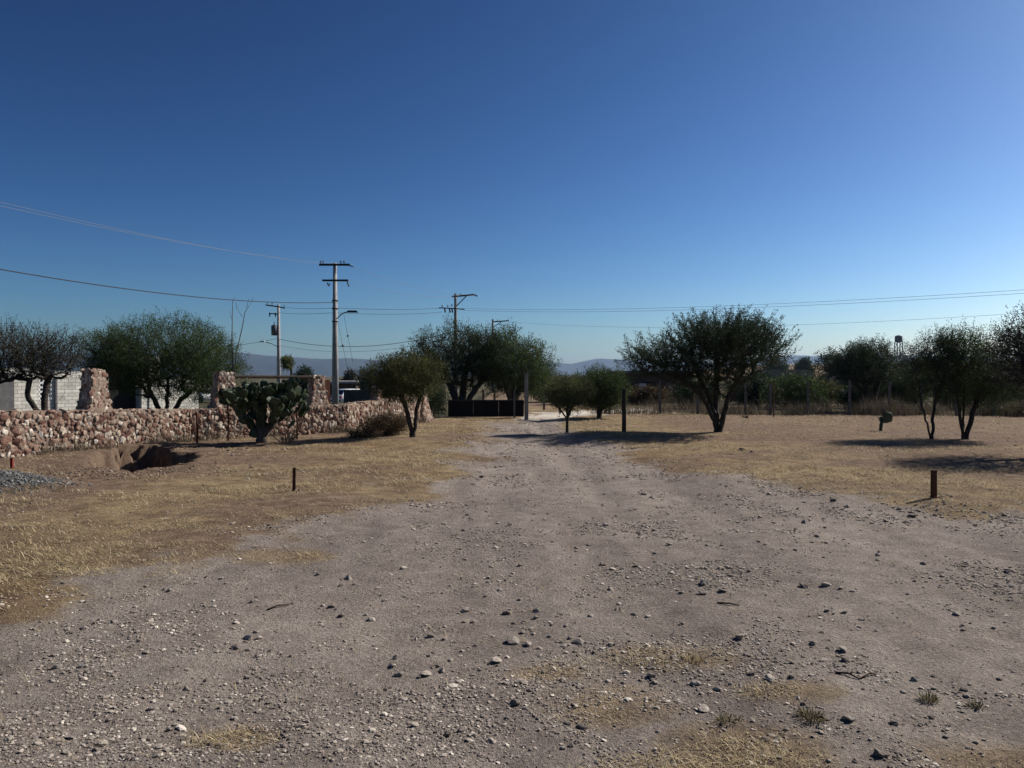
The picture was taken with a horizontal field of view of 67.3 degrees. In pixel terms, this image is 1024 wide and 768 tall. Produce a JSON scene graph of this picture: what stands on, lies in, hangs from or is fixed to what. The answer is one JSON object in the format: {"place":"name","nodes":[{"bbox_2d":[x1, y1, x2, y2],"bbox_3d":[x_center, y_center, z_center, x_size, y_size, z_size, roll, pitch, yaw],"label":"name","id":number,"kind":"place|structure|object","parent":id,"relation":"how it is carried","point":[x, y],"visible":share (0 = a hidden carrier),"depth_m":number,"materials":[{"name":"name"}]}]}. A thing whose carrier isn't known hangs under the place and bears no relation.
{"place":"outdoors","nodes":[
{"label":"outdoors","id":0,"kind":"place"},
{"bbox_2d":[1,352,558,375],"bbox_3d":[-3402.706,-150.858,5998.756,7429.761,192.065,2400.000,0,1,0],"label":"hills","id":1,"kind":"structure","parent":0,"point":[264,365],"depth_m":5310.43,"materials":[{"name":"grey"}]},
{"bbox_2d":[330,381,359,395],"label":"building","id":2,"kind":"structure","parent":0,"point":[347,384],"depth_m":88.00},
{"bbox_2d":[0,408,1023,767],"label":"dirt track","id":3,"kind":"structure","parent":0,"point":[980,664],"depth_m":5.12,"materials":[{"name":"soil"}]},
{"bbox_2d":[97,739,107,745],"bbox_3d":[-1.821,1.599,3.421,0.049,0.022,0.036,0,1,1],"label":"rock","id":4,"kind":"object","parent":3,"relation":"on","point":[104,742],"visible":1,"depth_m":3.41,"materials":[{"name":"stone"}]},
{"bbox_2d":[231,644,240,649],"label":"rock","id":5,"kind":"object","parent":3,"relation":"on","point":[235,646],"visible":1,"depth_m":4.62,"materials":[{"name":"stone"}]},
{"bbox_2d":[266,604,289,610],"bbox_3d":[-1.692,1.605,5.548,0.036,0.020,0.179,1,1,44],"label":"stick","id":6,"kind":"object","parent":3,"relation":"on","point":[276,606],"visible":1,"depth_m":5.55,"materials":[{"name":"brown wood"}]},
{"bbox_2d":[394,671,403,676],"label":"rock","id":7,"kind":"object","parent":3,"relation":"on","point":[399,673],"visible":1,"depth_m":4.29,"materials":[{"name":"stone"}]},
{"bbox_2d":[420,670,431,675],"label":"rock","id":8,"kind":"object","parent":3,"relation":"on","point":[425,672],"visible":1,"depth_m":4.26,"materials":[{"name":"stone"}]},
{"bbox_2d":[444,730,452,736],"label":"rock","id":9,"kind":"object","parent":3,"relation":"on","point":[448,732],"visible":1,"depth_m":3.59,"materials":[{"name":"stone"}]},
{"bbox_2d":[448,392,523,417],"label":"gate","id":10,"kind":"structure","parent":3,"relation":"on","point":[513,408],"depth_m":29.59,"materials":[{"name":"black metal"}]},
{"bbox_2d":[490,656,501,661],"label":"rock","id":11,"kind":"object","parent":3,"relation":"on","point":[495,659],"visible":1,"depth_m":4.48,"materials":[{"name":"stone"}]},
{"bbox_2d":[507,636,519,644],"bbox_3d":[0.009,1.602,4.797,0.084,0.048,0.101,9,1,7],"label":"rock","id":12,"kind":"object","parent":3,"relation":"on","point":[513,640],"visible":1,"depth_m":4.78,"materials":[{"name":"stone"}]},
{"bbox_2d":[510,699,519,704],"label":"rock","id":13,"kind":"object","parent":3,"relation":"on","point":[515,702],"visible":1,"depth_m":3.89,"materials":[{"name":"stone"}]},
{"bbox_2d":[524,373,528,419],"bbox_3d":[0.543,0.484,29.007,0.170,1.810,0.170,0,1,0],"label":"gate post","id":14,"kind":"object","parent":3,"relation":"on","point":[526,396],"visible":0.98,"depth_m":28.96,"materials":[{"name":"metal"}]},
{"bbox_2d":[539,372,599,432],"bbox_3d":[1.582,0.492,21.278,1.706,1.738,1.490,0,1,0],"label":"acacia tree","id":15,"kind":"object","parent":3,"relation":"on","point":[561,393],"visible":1,"depth_m":21.02,"materials":[{"name":"green plant"}]},
{"bbox_2d":[574,637,583,643],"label":"rock","id":16,"kind":"object","parent":3,"relation":"on","point":[577,640],"visible":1,"depth_m":4.77,"materials":[{"name":"stone"}]},
{"bbox_2d":[577,723,587,729],"bbox_3d":[0.334,1.626,3.649,0.056,0.021,0.034,-2,13,26],"label":"rock","id":17,"kind":"object","parent":3,"relation":"on","point":[582,726],"visible":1,"depth_m":3.64,"materials":[{"name":"stone"}]},
{"bbox_2d":[680,651,704,663],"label":"weed tuft","id":18,"kind":"object","parent":3,"relation":"on","point":[699,659],"visible":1,"depth_m":4.45,"materials":[{"name":"plant"}]},
{"bbox_2d":[691,680,700,684],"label":"rock","id":19,"kind":"object","parent":3,"relation":"on","point":[694,682],"visible":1,"depth_m":4.14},
{"bbox_2d":[697,704,708,711],"bbox_3d":[0.957,1.614,3.821,0.048,0.028,0.075,6,12,40],"label":"rock","id":20,"kind":"object","parent":3,"relation":"on","point":[703,707],"visible":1,"depth_m":3.81,"materials":[{"name":"stone"}]},
{"bbox_2d":[714,709,741,724],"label":"weed tuft","id":21,"kind":"object","parent":3,"relation":"on","point":[720,718],"visible":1,"depth_m":3.67,"materials":[{"name":"green plant"}]},
{"bbox_2d":[735,633,744,638],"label":"rock","id":22,"kind":"object","parent":3,"relation":"on","point":[739,635],"visible":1,"depth_m":4.83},
{"bbox_2d":[765,674,774,682],"bbox_3d":[1.404,1.606,4.182,0.047,0.038,0.068,0,1,-2],"label":"rock","id":23,"kind":"object","parent":3,"relation":"on","point":[769,677],"visible":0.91,"depth_m":4.17,"materials":[{"name":"stone"}]},
{"bbox_2d":[792,705,827,722],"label":"weed tuft","id":24,"kind":"object","parent":3,"relation":"on","point":[811,716],"visible":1,"depth_m":3.71,"materials":[{"name":"green plant"}]},
{"bbox_2d":[838,645,847,651],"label":"rock","id":25,"kind":"object","parent":3,"relation":"on","point":[843,648],"visible":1,"depth_m":4.62,"materials":[{"name":"stone"}]},
{"bbox_2d":[842,715,855,721],"bbox_3d":[1.613,1.599,3.681,0.052,0.030,0.062,0,1,-29],"label":"rock","id":26,"kind":"object","parent":3,"relation":"on","point":[848,718],"visible":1,"depth_m":3.67,"materials":[{"name":"stone"}]},
{"bbox_2d":[835,671,876,679],"bbox_3d":[1.886,1.594,4.205,0.213,0.029,0.086,0,1,15],"label":"stick","id":27,"kind":"object","parent":3,"relation":"on","point":[836,672],"visible":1,"depth_m":4.21,"materials":[{"name":"brown wood"}]},
{"bbox_2d":[873,748,889,757],"bbox_3d":[1.607,1.614,3.351,0.053,0.036,0.060,-1,1,-42],"label":"rock","id":28,"kind":"object","parent":3,"relation":"on","point":[880,753],"visible":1,"depth_m":3.34,"materials":[{"name":"stone"}]},
{"bbox_2d":[911,676,920,681],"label":"rock","id":29,"kind":"object","parent":3,"relation":"on","point":[915,679],"visible":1,"depth_m":4.16,"materials":[{"name":"stone"}]},
{"bbox_2d":[916,690,942,703],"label":"weed tuft","id":30,"kind":"object","parent":3,"relation":"on","point":[928,699],"visible":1,"depth_m":3.89,"materials":[{"name":"green plant"}]},
{"bbox_2d":[964,697,986,708],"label":"weed tuft","id":31,"kind":"object","parent":3,"relation":"on","point":[976,707],"visible":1,"depth_m":3.83,"materials":[{"name":"green plant"}]},
{"bbox_2d":[0,376,1023,767],"bbox_3d":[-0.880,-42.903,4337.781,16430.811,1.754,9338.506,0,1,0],"label":"ground","id":32,"kind":"structure","parent":0,"point":[139,457],"depth_m":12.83,"materials":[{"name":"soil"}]},
{"bbox_2d":[10,458,13,468],"bbox_3d":[-8.613,1.423,13.237,0.046,0.309,0.037,0,1,-6],"label":"red stake","id":33,"kind":"object","parent":32,"relation":"on","point":[11,462],"visible":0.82,"depth_m":13.22,"materials":[{"name":"brown wood"}]},
{"bbox_2d":[0,470,92,493],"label":"gravel pile","id":34,"kind":"object","parent":32,"relation":"on","point":[22,477],"visible":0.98,"depth_m":10.94,"materials":[{"name":"gravel"}]},
{"bbox_2d":[0,314,95,410],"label":"mesquite tree","id":35,"kind":"object","parent":32,"relation":"on","point":[28,360],"visible":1,"depth_m":21.87,"materials":[{"name":"green plant"}]},
{"bbox_2d":[0,359,198,410],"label":"block house","id":36,"kind":"structure","parent":32,"relation":"on","point":[12,396],"depth_m":44.67,"materials":[{"name":"concrete"}]},
{"bbox_2d":[60,306,258,408],"bbox_3d":[-11.843,-0.354,26.155,6.427,4.597,4.916,0,1,0],"label":"mesquite tree","id":37,"kind":"object","parent":32,"relation":"on","point":[121,357],"visible":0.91,"depth_m":25.25,"materials":[{"name":"green plant"}]},
{"bbox_2d":[196,412,197,442],"bbox_3d":[-7.623,1.104,18.613,0.066,0.852,0.054,0,1,0],"label":"metal rod","id":38,"kind":"object","parent":32,"relation":"on","point":[196,427],"visible":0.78,"depth_m":18.59,"materials":[{"name":"metal"}]},
{"bbox_2d":[3,414,428,469],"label":"dry weeds","id":39,"kind":"object","parent":32,"relation":"on","point":[84,448],"visible":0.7,"depth_m":18.19,"materials":[{"name":"plant"}]},
{"bbox_2d":[0,368,434,457],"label":"stone wall","id":40,"kind":"structure","parent":32,"relation":"on","point":[94,414],"depth_m":17.97,"materials":[{"name":"stone"}]},
{"bbox_2d":[235,375,329,403],"bbox_3d":[-6.244,0.200,21.241,0.452,0.890,3.240,0,1,39],"label":"wall gateway","id":41,"kind":"object","parent":40,"relation":"attached to","point":[327,384],"depth_m":21.07,"materials":[{"name":"paint"}]},
{"bbox_2d":[227,405,229,440],"bbox_3d":[-6.979,0.974,18.912,0.066,1.051,0.054,0,1,0],"label":"metal rod","id":42,"kind":"object","parent":32,"relation":"on","point":[228,424],"visible":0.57,"depth_m":18.89,"materials":[{"name":"metal"}]},
{"bbox_2d":[230,297,253,372],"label":"bare sapling","id":43,"kind":"object","parent":32,"relation":"on","point":[239,337],"visible":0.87,"depth_m":23.01,"materials":[{"name":"grey plant"}]},
{"bbox_2d":[216,377,309,442],"bbox_3d":[-5.870,0.646,18.376,2.011,1.637,2.103,0,1,-31],"label":"prickly pear","id":44,"kind":"object","parent":32,"relation":"on","point":[282,398],"visible":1,"depth_m":18.32,"materials":[{"name":"green plant"}]},
{"bbox_2d":[260,302,284,382],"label":"power pole","id":45,"kind":"object","parent":32,"relation":"on","point":[275,330],"visible":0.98,"depth_m":79.80,"materials":[{"name":"concrete"}]},
{"bbox_2d":[280,332,450,346],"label":"power line","id":46,"kind":"object","parent":45,"relation":"attached to","point":[357,346],"visible":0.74,"depth_m":75.33,"materials":[{"name":"grey metal"}]},
{"bbox_2d":[271,427,300,443],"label":"weed tuft","id":47,"kind":"object","parent":32,"relation":"on","point":[289,436],"visible":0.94,"depth_m":18.44,"materials":[{"name":"green plant"}]},
{"bbox_2d":[279,354,295,374],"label":"pruned tree","id":48,"kind":"object","parent":32,"relation":"on","point":[286,362],"visible":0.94,"depth_m":61.78,"materials":[{"name":"green plant"}]},
{"bbox_2d":[292,467,295,490],"bbox_3d":[-3.049,1.391,10.757,0.046,0.443,0.037,1,0,-12],"label":"iron stake","id":49,"kind":"object","parent":32,"relation":"on","point":[294,480],"visible":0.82,"depth_m":10.74,"materials":[{"name":"brown metal"}]},
{"bbox_2d":[296,407,297,439],"bbox_3d":[-5.568,1.066,19.913,0.067,0.952,0.054,0,1,0],"label":"metal rod","id":50,"kind":"object","parent":32,"relation":"on","point":[296,424],"visible":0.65,"depth_m":19.89,"materials":[{"name":"metal"}]},
{"bbox_2d":[292,364,313,393],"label":"tree","id":51,"kind":"object","parent":32,"relation":"on","point":[303,383],"visible":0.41,"depth_m":79.61,"materials":[{"name":"green plant"}]},
{"bbox_2d":[319,261,357,404],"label":"power pole","id":52,"kind":"object","parent":32,"relation":"on","point":[335,391],"visible":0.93,"depth_m":50.81,"materials":[{"name":"concrete"}]},
{"bbox_2d":[1,202,318,263],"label":"power line","id":53,"kind":"object","parent":52,"relation":"attached to","point":[140,233],"visible":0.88,"depth_m":34.35,"materials":[{"name":"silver metal"}]},
{"bbox_2d":[0,269,332,302],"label":"power line","id":54,"kind":"object","parent":52,"relation":"attached to","point":[161,293],"visible":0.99,"depth_m":35.57,"materials":[{"name":"grey metal"}]},
{"bbox_2d":[3,206,337,263],"bbox_3d":[-15.434,-7.149,37.178,0.014,1.350,28.714,0,1,17],"label":"power line","id":55,"kind":"object","parent":52,"relation":"attached to","point":[153,237],"visible":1,"depth_m":34.37,"materials":[{"name":"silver metal"}]},
{"bbox_2d":[345,308,439,309],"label":"power line","id":56,"kind":"object","parent":52,"relation":"attached to","point":[391,309],"visible":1,"depth_m":59.96,"materials":[{"name":"grey metal"}]},
{"bbox_2d":[330,389,359,402],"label":"parked car","id":57,"kind":"object","parent":32,"relation":"on","point":[341,395],"visible":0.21,"depth_m":70.32,"materials":[{"name":"white"}]},
{"bbox_2d":[338,367,357,380],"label":"tree","id":58,"kind":"object","parent":32,"relation":"on","point":[351,375],"visible":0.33,"depth_m":109.52,"materials":[{"name":"green plant"}]},
{"bbox_2d":[341,422,383,438],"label":"dry bush","id":59,"kind":"object","parent":32,"relation":"on","point":[366,432],"visible":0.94,"depth_m":19.82,"materials":[{"name":"brown plant"}]},
{"bbox_2d":[344,389,383,402],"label":"sheet fence","id":60,"kind":"object","parent":32,"relation":"on","point":[350,396],"visible":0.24,"depth_m":50.03,"materials":[{"name":"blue metal"}]},
{"bbox_2d":[355,366,383,389],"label":"tree","id":61,"kind":"object","parent":32,"relation":"on","point":[361,384],"visible":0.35,"depth_m":84.51,"materials":[{"name":"green plant"}]},
{"bbox_2d":[355,406,412,435],"bbox_3d":[-3.454,1.054,20.772,1.608,0.998,1.382,0,1,-18],"label":"dry bush","id":62,"kind":"object","parent":32,"relation":"on","point":[388,423],"visible":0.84,"depth_m":20.61,"materials":[{"name":"brown plant"}]},
{"bbox_2d":[354,344,454,436],"bbox_3d":[-2.772,0.197,19.857,2.642,2.409,2.191,0,1,0],"label":"acacia tree","id":63,"kind":"object","parent":32,"relation":"on","point":[410,371],"visible":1,"depth_m":19.60,"materials":[{"name":"green plant"}]},
{"bbox_2d":[407,381,454,417],"bbox_3d":[-3.511,0.648,29.782,2.519,1.881,2.020,0,1,0],"label":"shrub","id":64,"kind":"object","parent":32,"relation":"on","point":[437,401],"visible":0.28,"depth_m":29.55,"materials":[{"name":"green plant"}]},
{"bbox_2d":[391,315,517,399],"bbox_3d":[-2.307,-0.883,32.997,5.954,4.512,4.808,0,1,0],"label":"mesquite tree","id":65,"kind":"object","parent":32,"relation":"on","point":[466,369],"visible":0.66,"depth_m":32.24,"materials":[{"name":"green plant"}]},
{"bbox_2d":[439,293,477,394],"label":"power pole","id":66,"kind":"object","parent":32,"relation":"on","point":[455,296],"visible":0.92,"depth_m":69.78,"materials":[{"name":"concrete"}]},
{"bbox_2d":[464,290,1015,309],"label":"power line","id":67,"kind":"object","parent":66,"relation":"attached to","point":[737,305],"visible":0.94,"depth_m":47.15,"materials":[{"name":"grey metal"}]},
{"bbox_2d":[466,293,1023,311],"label":"power line","id":68,"kind":"object","parent":66,"relation":"attached to","point":[780,306],"visible":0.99,"depth_m":43.83,"materials":[{"name":"grey metal"}]},
{"bbox_2d":[3,432,953,499],"bbox_3d":[-2.509,1.424,15.475,16.523,0.212,11.386,0,1,0],"label":"rubble","id":69,"kind":"object","parent":32,"relation":"in","point":[91,475],"visible":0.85,"depth_m":12.93,"materials":[{"name":"stone"}]},
{"bbox_2d":[491,319,508,389],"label":"power pole","id":70,"kind":"object","parent":32,"relation":"on","point":[493,321],"visible":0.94,"depth_m":102.76,"materials":[{"name":"concrete"}]},
{"bbox_2d":[519,313,1017,327],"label":"power line","id":71,"kind":"object","parent":70,"relation":"attached to","point":[808,324],"visible":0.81,"depth_m":58.12,"materials":[{"name":"grey metal"}]},
{"bbox_2d":[468,317,566,401],"bbox_3d":[0.110,-0.784,32.519,4.125,4.205,4.123,0,1,27],"label":"mesquite tree","id":72,"kind":"object","parent":32,"relation":"on","point":[523,363],"visible":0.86,"depth_m":31.94,"materials":[{"name":"green plant"}]},
{"bbox_2d":[528,370,567,401],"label":"shrub","id":73,"kind":"object","parent":32,"relation":"on","point":[541,400],"visible":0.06,"depth_m":46.65,"materials":[{"name":"green plant"}]},
{"bbox_2d":[560,370,587,398],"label":"shrub","id":74,"kind":"object","parent":32,"relation":"on","point":[570,376],"visible":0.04,"depth_m":42.91,"materials":[{"name":"green plant"}]},
{"bbox_2d":[569,361,633,417],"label":"acacia tree","id":75,"kind":"object","parent":32,"relation":"on","point":[607,385],"visible":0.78,"depth_m":29.05,"materials":[{"name":"green plant"}]},
{"bbox_2d":[622,389,625,431],"bbox_3d":[3.074,0.828,21.111,0.129,1.402,0.129,0,1,0],"label":"timber post","id":76,"kind":"object","parent":32,"relation":"on","point":[623,409],"visible":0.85,"depth_m":21.07,"materials":[{"name":"brown wood"}]},
{"bbox_2d":[626,383,678,404],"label":"shrub","id":77,"kind":"object","parent":32,"relation":"on","point":[644,392],"visible":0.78,"depth_m":42.54,"materials":[{"name":"green plant"}]},
{"bbox_2d":[665,379,724,407],"bbox_3d":[9.252,0.526,38.018,3.340,1.946,2.473,0,1,0],"label":"shrub","id":78,"kind":"object","parent":32,"relation":"on","point":[684,397],"visible":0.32,"depth_m":37.65,"materials":[{"name":"green plant"}]},
{"bbox_2d":[614,303,803,431],"bbox_3d":[5.441,-0.423,21.210,5.095,3.612,4.218,0,1,-14],"label":"acacia tree","id":79,"kind":"object","parent":32,"relation":"on","point":[738,347],"visible":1,"depth_m":20.73,"materials":[{"name":"green plant"}]},
{"bbox_2d":[722,380,752,403],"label":"shrub","id":80,"kind":"object","parent":32,"relation":"on","point":[727,391],"visible":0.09,"depth_m":43.88,"materials":[{"name":"green plant"}]},
{"bbox_2d":[734,369,780,407],"bbox_3d":[12.505,0.324,39.123,2.524,2.187,2.104,0,1,0],"label":"shrub","id":81,"kind":"object","parent":32,"relation":"on","point":[753,393],"visible":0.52,"depth_m":38.64,"materials":[{"name":"green plant"}]},
{"bbox_2d":[559,381,1020,415],"bbox_3d":[12.085,0.688,31.578,20.430,1.644,0.574,0,1,9],"label":"wire fence","id":82,"kind":"object","parent":32,"relation":"on","point":[770,403],"visible":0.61,"depth_m":31.67,"materials":[{"name":"metal"}]},
{"bbox_2d":[756,369,832,408],"bbox_3d":[13.552,0.340,36.922,3.704,2.173,3.125,0,1,0],"label":"shrub","id":83,"kind":"object","parent":32,"relation":"on","point":[814,386],"visible":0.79,"depth_m":36.52,"materials":[{"name":"green plant"}]},
{"bbox_2d":[581,391,1023,416],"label":"dry weeds","id":84,"kind":"object","parent":32,"relation":"on","point":[865,409],"visible":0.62,"depth_m":31.87,"materials":[{"name":"plant"}]},
{"bbox_2d":[807,346,843,380],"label":"tree","id":85,"kind":"object","parent":32,"relation":"on","point":[820,358],"visible":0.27,"depth_m":59.91,"materials":[{"name":"green plant"}]},
{"bbox_2d":[806,376,846,406],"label":"shrub","id":86,"kind":"object","parent":32,"relation":"on","point":[831,393],"visible":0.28,"depth_m":40.45,"materials":[{"name":"green plant"}]},
{"bbox_2d":[818,372,851,391],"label":"grey outbuilding","id":87,"kind":"structure","parent":32,"relation":"on","point":[827,379],"depth_m":58.06,"materials":[{"name":"concrete"}]},
{"bbox_2d":[834,383,884,407],"bbox_3d":[17.253,0.678,38.044,2.359,1.907,2.150,1,1,44],"label":"shrub","id":88,"kind":"object","parent":32,"relation":"on","point":[856,395],"visible":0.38,"depth_m":37.78,"materials":[{"name":"green plant"}]},
{"bbox_2d":[816,333,918,406],"bbox_3d":[15.894,-0.488,34.313,4.203,3.590,4.027,0,1,0],"label":"mesquite tree","id":89,"kind":"object","parent":32,"relation":"on","point":[864,358],"visible":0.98,"depth_m":34.02,"materials":[{"name":"green plant"}]},
{"bbox_2d":[877,412,892,430],"bbox_3d":[10.828,1.101,22.318,0.473,0.590,0.183,0,1,0],"label":"prickly pear","id":90,"kind":"object","parent":32,"relation":"on","point":[886,417],"visible":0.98,"depth_m":22.30,"materials":[{"name":"plant"}]},
{"bbox_2d":[879,368,931,408],"bbox_3d":[19.260,0.119,38.046,2.837,2.548,2.614,0,1,27],"label":"shrub","id":91,"kind":"object","parent":32,"relation":"on","point":[901,391],"visible":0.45,"depth_m":37.61,"materials":[{"name":"green plant"}]},
{"bbox_2d":[898,356,933,400],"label":"shrub","id":92,"kind":"object","parent":32,"relation":"on","point":[920,368],"visible":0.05,"depth_m":45.58,"materials":[{"name":"green plant"}]},
{"bbox_2d":[885,321,978,438],"bbox_3d":[10.629,-0.081,19.402,2.042,2.990,2.138,0,1,0],"label":"mesquite tree","id":93,"kind":"object","parent":32,"relation":"on","point":[930,360],"visible":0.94,"depth_m":19.32,"materials":[{"name":"green plant"}]},
{"bbox_2d":[930,470,936,497],"bbox_3d":[5.444,1.350,9.922,0.063,0.480,0.051,0,1,-17],"label":"wooden stake","id":94,"kind":"object","parent":32,"relation":"on","point":[933,489],"visible":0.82,"depth_m":9.90,"materials":[{"name":"wood"}]},
{"bbox_2d":[927,374,975,409],"bbox_3d":[20.785,0.474,36.037,2.436,2.290,2.199,0,1,0],"label":"shrub","id":95,"kind":"object","parent":32,"relation":"on","point":[945,399],"visible":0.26,"depth_m":35.69,"materials":[{"name":"green plant"}]},
{"bbox_2d":[920,316,1023,439],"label":"mesquite tree","id":96,"kind":"object","parent":32,"relation":"on","point":[978,391],"visible":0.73,"depth_m":19.09,"materials":[{"name":"green plant"}]},
{"bbox_2d":[969,300,1023,400],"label":"mesquite tree","id":97,"kind":"object","parent":32,"relation":"on","point":[1014,341],"visible":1,"depth_m":15.59,"materials":[{"name":"green plant"}]},
{"bbox_2d":[1001,401,1023,415],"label":"dry bush","id":98,"kind":"object","parent":32,"relation":"on","point":[1021,407],"visible":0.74,"depth_m":30.43,"materials":[{"name":"brown plant"}]},
{"bbox_2d":[0,0,1023,363],"label":"sky","id":99,"kind":"structure","parent":0,"point":[547,157],"materials":[{"name":"blue"}]},
{"bbox_2d":[610,371,692,402],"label":"brown house","id":100,"kind":"structure","parent":0,"point":[637,380],"depth_m":46.00,"materials":[{"name":"concrete"}]},
{"bbox_2d":[644,382,655,387],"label":"window","id":101,"kind":"structure","parent":100,"relation":"in","point":[654,384],"depth_m":45.93,"materials":[{"name":"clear glass"}]},
{"bbox_2d":[665,382,675,392],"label":"window","id":102,"kind":"structure","parent":100,"relation":"in","point":[667,385],"depth_m":45.93,"materials":[{"name":"glass"}]},
{"bbox_2d":[544,355,1012,375],"bbox_3d":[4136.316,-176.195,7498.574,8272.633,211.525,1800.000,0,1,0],"label":"hills","id":103,"kind":"structure","parent":0,"point":[569,369],"depth_m":7126.64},
{"bbox_2d":[759,370,813,384],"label":"adobe house","id":104,"kind":"structure","parent":0,"point":[776,372],"depth_m":129.99,"materials":[{"name":"brick"}]},
{"bbox_2d":[706,362,1016,381],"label":"distant hills","id":105,"kind":"structure","parent":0,"point":[790,368],"depth_m":278.56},
{"bbox_2d":[759,357,789,369],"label":"tree","id":106,"kind":"object","parent":105,"relation":"on","point":[784,366],"visible":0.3,"depth_m":248.22,"materials":[{"name":"green plant"}]},
{"bbox_2d":[791,356,814,371],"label":"tree","id":107,"kind":"object","parent":105,"relation":"on","point":[806,361],"visible":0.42,"depth_m":249.01,"materials":[{"name":"green plant"}]},
{"bbox_2d":[894,335,902,362],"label":"water tower","id":108,"kind":"structure","parent":0,"point":[898,338],"depth_m":204.30,"materials":[{"name":"metal"}]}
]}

